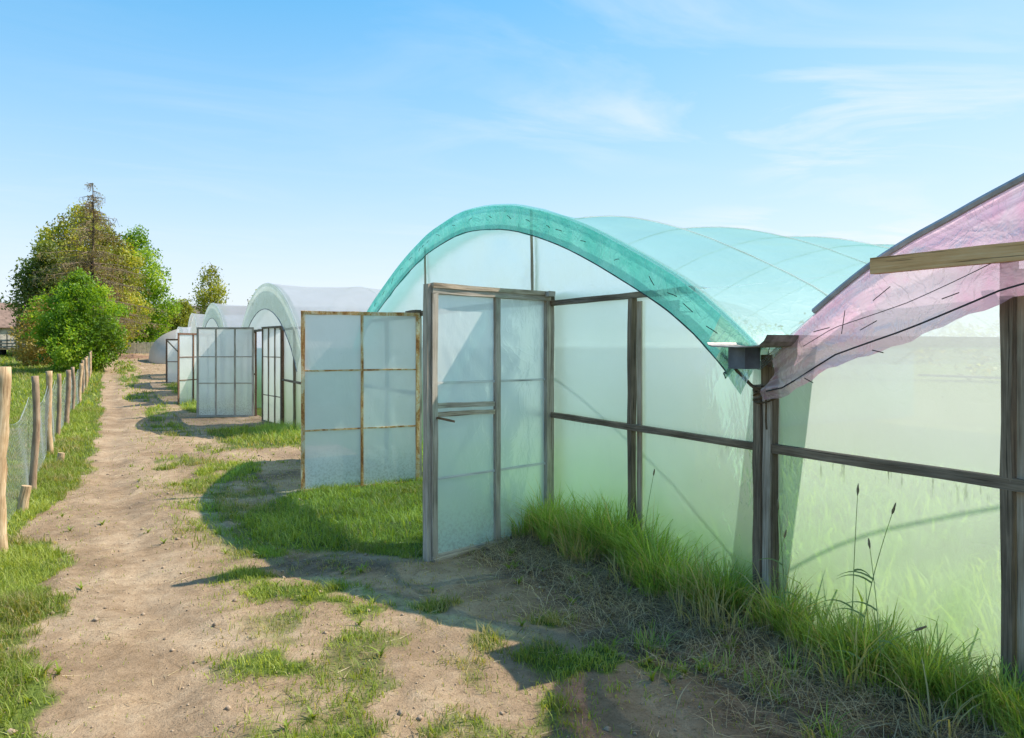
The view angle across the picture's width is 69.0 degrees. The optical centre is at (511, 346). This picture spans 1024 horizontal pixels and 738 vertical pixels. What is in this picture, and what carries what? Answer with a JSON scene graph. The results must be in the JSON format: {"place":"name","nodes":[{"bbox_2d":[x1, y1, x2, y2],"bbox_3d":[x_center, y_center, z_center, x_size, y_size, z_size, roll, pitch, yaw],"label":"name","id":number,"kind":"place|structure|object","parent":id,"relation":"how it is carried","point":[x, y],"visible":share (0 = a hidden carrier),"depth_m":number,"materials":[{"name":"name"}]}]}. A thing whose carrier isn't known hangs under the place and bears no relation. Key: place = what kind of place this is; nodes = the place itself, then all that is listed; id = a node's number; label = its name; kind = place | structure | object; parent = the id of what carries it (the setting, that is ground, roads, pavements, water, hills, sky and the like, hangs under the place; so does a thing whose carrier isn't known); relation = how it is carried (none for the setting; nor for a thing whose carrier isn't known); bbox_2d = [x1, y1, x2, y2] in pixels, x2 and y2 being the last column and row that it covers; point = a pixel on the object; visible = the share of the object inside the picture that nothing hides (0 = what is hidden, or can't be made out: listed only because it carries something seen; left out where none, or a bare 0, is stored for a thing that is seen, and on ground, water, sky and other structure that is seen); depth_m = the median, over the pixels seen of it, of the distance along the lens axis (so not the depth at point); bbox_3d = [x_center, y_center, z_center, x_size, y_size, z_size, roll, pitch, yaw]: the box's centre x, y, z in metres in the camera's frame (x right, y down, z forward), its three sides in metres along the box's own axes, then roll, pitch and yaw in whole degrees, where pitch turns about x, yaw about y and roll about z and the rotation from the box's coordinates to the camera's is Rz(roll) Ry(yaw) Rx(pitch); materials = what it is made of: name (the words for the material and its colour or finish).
{"place":"outdoors","nodes":[
{"label":"outdoors","id":0,"kind":"place"},
{"bbox_2d":[0,350,1002,737],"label":"grass","id":1,"kind":"structure","parent":0,"point":[28,596],"depth_m":5.82,"materials":[{"name":"green plant"}]},
{"bbox_2d":[0,353,1022,737],"bbox_3d":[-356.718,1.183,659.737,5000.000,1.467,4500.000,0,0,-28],"label":"ground","id":2,"kind":"structure","parent":0,"point":[182,631],"depth_m":4.14,"materials":[{"name":"brown soil"}]},
{"bbox_2d":[0,303,20,345],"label":"tiled barn","id":3,"kind":"structure","parent":2,"relation":"on","point":[6,317],"depth_m":92.15,"materials":[{"name":"pink tile"}]},
{"bbox_2d":[0,335,30,355],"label":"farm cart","id":4,"kind":"object","parent":2,"relation":"on","point":[3,349],"visible":0.41,"depth_m":59.51,"materials":[{"name":"grey wood"}]},
{"bbox_2d":[17,485,31,513],"bbox_3d":[-4.955,1.598,7.551,0.143,0.374,0.107,0,0,-28],"label":"cut post","id":5,"kind":"object","parent":2,"relation":"on","point":[24,497],"visible":0.71,"depth_m":7.52,"materials":[{"name":"brown wood"}]},
{"bbox_2d":[0,235,73,350],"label":"tree","id":6,"kind":"object","parent":2,"relation":"on","point":[26,287],"visible":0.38,"depth_m":61.57,"materials":[{"name":"green plant"}]},
{"bbox_2d":[3,297,77,365],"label":"tree","id":7,"kind":"object","parent":2,"relation":"on","point":[24,352],"visible":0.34,"depth_m":47.68,"materials":[{"name":"green plant"}]},
{"bbox_2d":[0,351,91,552],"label":"wire fence","id":8,"kind":"object","parent":2,"relation":"on","point":[82,378],"visible":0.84,"depth_m":8.89,"materials":[{"name":"brown wood"}]},
{"bbox_2d":[56,452,64,461],"bbox_3d":[-6.753,1.714,11.128,0.125,0.254,0.103,0,0,-28],"label":"cut post","id":9,"kind":"object","parent":2,"relation":"on","point":[61,455],"visible":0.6,"depth_m":11.10,"materials":[{"name":"brown wood"}]},
{"bbox_2d":[16,267,135,371],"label":"tree","id":10,"kind":"object","parent":2,"relation":"on","point":[61,324],"visible":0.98,"depth_m":43.19,"materials":[{"name":"green plant"}]},
{"bbox_2d":[1,201,158,351],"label":"tree","id":11,"kind":"object","parent":2,"relation":"on","point":[57,231],"visible":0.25,"depth_m":67.72,"materials":[{"name":"green plant"}]},
{"bbox_2d":[6,183,169,339],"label":"conifer","id":12,"kind":"object","parent":2,"relation":"on","point":[95,266],"visible":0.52,"depth_m":60.56,"materials":[{"name":"green plant"}]},
{"bbox_2d":[112,354,148,358],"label":"soil heap","id":13,"kind":"object","parent":2,"relation":"on","point":[131,356],"visible":0.78,"depth_m":59.99,"materials":[{"name":"brown soil"}]},
{"bbox_2d":[119,341,153,352],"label":"board fence","id":14,"kind":"object","parent":2,"relation":"on","point":[142,347],"visible":0.3,"depth_m":72.26,"materials":[{"name":"grey wood"}]},
{"bbox_2d":[116,224,182,344],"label":"tree","id":15,"kind":"object","parent":2,"relation":"on","point":[154,270],"visible":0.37,"depth_m":74.89,"materials":[{"name":"green plant"}]},
{"bbox_2d":[138,292,165,342],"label":"tree","id":16,"kind":"object","parent":2,"relation":"on","point":[154,324],"depth_m":81.66,"materials":[{"name":"green plant"}]},
{"bbox_2d":[157,296,202,334],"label":"bush","id":17,"kind":"object","parent":2,"relation":"on","point":[184,320],"visible":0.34,"depth_m":94.38,"materials":[{"name":"green plant"}]},
{"bbox_2d":[166,314,198,382],"bbox_3d":[-9.758,0.204,36.786,13.055,3.439,6.029,0,0,-28],"label":"greenhouse","id":18,"kind":"object","parent":2,"relation":"on","point":[171,358],"visible":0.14,"depth_m":35.94,"materials":[{"name":"plastic"}]},
{"bbox_2d":[166,339,177,382],"bbox_3d":[-16.136,0.735,35.884,1.196,2.175,0.072,0,0,8],"label":"door","id":19,"kind":"structure","parent":18,"relation":"in","point":[171,344],"depth_m":35.95,"materials":[{"name":"white plastic"}]},
{"bbox_2d":[177,303,227,404],"bbox_3d":[-5.599,0.199,30.501,15.410,3.589,8.639,0,0,-28],"label":"greenhouse","id":20,"kind":"object","parent":2,"relation":"on","point":[214,316],"visible":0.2,"depth_m":23.89,"materials":[{"name":"plastic"}]},
{"bbox_2d":[177,333,196,404],"bbox_3d":[-10.175,0.740,24.339,0.040,2.326,1.970,0,0,20],"label":"door","id":21,"kind":"structure","parent":20,"relation":"in","point":[186,350],"depth_m":23.78,"materials":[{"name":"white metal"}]},
{"bbox_2d":[149,326,261,363],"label":"poly tunnel","id":22,"kind":"structure","parent":2,"relation":"on","point":[157,353],"depth_m":54.60,"materials":[{"name":"plastic"}]},
{"bbox_2d":[188,261,231,325],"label":"tree","id":23,"kind":"object","parent":2,"relation":"on","point":[217,296],"visible":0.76,"depth_m":82.50,"materials":[{"name":"green plant"}]},
{"bbox_2d":[153,305,309,336],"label":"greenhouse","id":24,"kind":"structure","parent":2,"relation":"on","point":[235,315],"depth_m":109.67,"materials":[{"name":"plastic"}]},
{"bbox_2d":[196,283,300,428],"bbox_3d":[-0.498,0.220,21.218,15.269,3.507,8.326,0,0,-28],"label":"greenhouse","id":25,"kind":"object","parent":2,"relation":"on","point":[240,373],"visible":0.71,"depth_m":19.67,"materials":[{"name":"plastic"}]},
{"bbox_2d":[196,327,253,416],"bbox_3d":[-7.584,0.685,19.692,1.511,2.376,0.038,0,0,-1],"label":"door","id":26,"kind":"structure","parent":25,"relation":"in","point":[224,355],"depth_m":19.70,"materials":[{"name":"plastic"}]},
{"bbox_2d":[261,326,281,423],"bbox_3d":[-5.569,0.670,17.235,0.039,2.266,1.377,0,0,-36],"label":"door","id":27,"kind":"structure","parent":25,"relation":"in","point":[271,335],"depth_m":17.27,"materials":[{"name":"plastic"}]},
{"bbox_2d":[0,442,892,737],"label":"broad weeds","id":28,"kind":"object","parent":2,"relation":"on","point":[358,608],"visible":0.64,"depth_m":4.12,"materials":[{"name":"green plant"}]},
{"bbox_2d":[0,459,967,737],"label":"dry grass bits","id":29,"kind":"object","parent":2,"relation":"on","point":[374,625],"visible":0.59,"depth_m":4.17,"materials":[{"name":"plant"}]},
{"bbox_2d":[301,205,798,611],"bbox_3d":[5.098,0.163,10.784,15.346,3.215,8.514,0,0,-28],"label":"greenhouse","id":30,"kind":"object","parent":2,"relation":"on","point":[555,350],"visible":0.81,"depth_m":5.96,"materials":[{"name":"plastic"}]},
{"bbox_2d":[301,311,419,492],"bbox_3d":[-1.790,0.645,8.887,1.425,2.116,0.039,0,0,-24],"label":"door","id":31,"kind":"structure","parent":30,"relation":"in","point":[360,371],"depth_m":8.88,"materials":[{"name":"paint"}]},
{"bbox_2d":[423,282,550,561],"bbox_3d":[-0.157,0.581,6.053,1.341,2.121,0.103,0,0,-44],"label":"door","id":32,"kind":"structure","parent":30,"relation":"in","point":[487,350],"depth_m":5.99,"materials":[{"name":"plastic"}]},
{"bbox_2d":[643,469,654,543],"bbox_3d":[0.928,1.172,4.999,0.042,0.708,0.190,0,0,-14],"label":"grass stem","id":33,"kind":"object","parent":2,"relation":"on","point":[648,504],"visible":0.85,"depth_m":5.02,"materials":[{"name":"green plant"}]},
{"bbox_2d":[392,528,1022,737],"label":"straw litter","id":34,"kind":"object","parent":2,"relation":"on","point":[840,680],"visible":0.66,"depth_m":3.78,"materials":[{"name":"beige plant"}]},
{"bbox_2d":[736,312,805,341],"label":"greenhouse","id":35,"kind":"object","parent":2,"relation":"on","point":[760,332],"visible":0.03,"depth_m":46.83,"materials":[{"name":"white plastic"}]},
{"bbox_2d":[757,499,798,626],"bbox_3d":[1.455,1.198,4.031,0.055,0.720,0.331,0,0,-28],"label":"grass stem","id":36,"kind":"object","parent":2,"relation":"on","point":[782,558],"visible":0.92,"depth_m":4.05,"materials":[{"name":"green plant"}]},
{"bbox_2d":[771,530,786,606],"bbox_3d":[1.466,1.276,4.042,0.037,0.568,0.187,0,0,-14],"label":"grass stem","id":37,"kind":"object","parent":2,"relation":"on","point":[776,573],"visible":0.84,"depth_m":4.07,"materials":[{"name":"green plant"}]},
{"bbox_2d":[831,503,895,656],"bbox_3d":[1.678,1.137,3.559,0.037,0.837,0.325,0,0,-38],"label":"grass stem","id":38,"kind":"object","parent":2,"relation":"on","point":[893,509],"visible":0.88,"depth_m":3.55,"materials":[{"name":"green plant"}]},
{"bbox_2d":[838,538,901,676],"bbox_3d":[1.667,1.231,3.431,0.055,0.670,0.350,0,0,-28],"label":"grass stem","id":39,"kind":"object","parent":2,"relation":"on","point":[870,577],"visible":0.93,"depth_m":3.45,"materials":[{"name":"green plant"}]},
{"bbox_2d":[827,626,926,678],"bbox_3d":[1.634,1.364,3.330,0.064,0.401,0.499,0,0,-28],"label":"grass stem","id":40,"kind":"object","parent":2,"relation":"on","point":[919,628],"visible":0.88,"depth_m":3.32,"materials":[{"name":"green plant"}]},
{"bbox_2d":[760,173,1023,693],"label":"greenhouse","id":41,"kind":"object","parent":2,"relation":"on","point":[895,373],"visible":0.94,"depth_m":3.54,"materials":[{"name":"plastic"}]},
{"bbox_2d":[0,0,1023,345],"label":"sky","id":42,"kind":"structure","parent":0,"point":[305,148],"materials":[{"name":"blue"}]},
{"bbox_2d":[178,399,1023,737],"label":"tall grass","id":43,"kind":"structure","parent":0,"point":[630,551],"depth_m":3.96,"materials":[{"name":"green plant"}]},
{"bbox_2d":[422,442,995,668],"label":"indoor grass","id":44,"kind":"structure","parent":0,"point":[732,554],"depth_m":4.21,"materials":[{"name":"green plant"}]}
]}

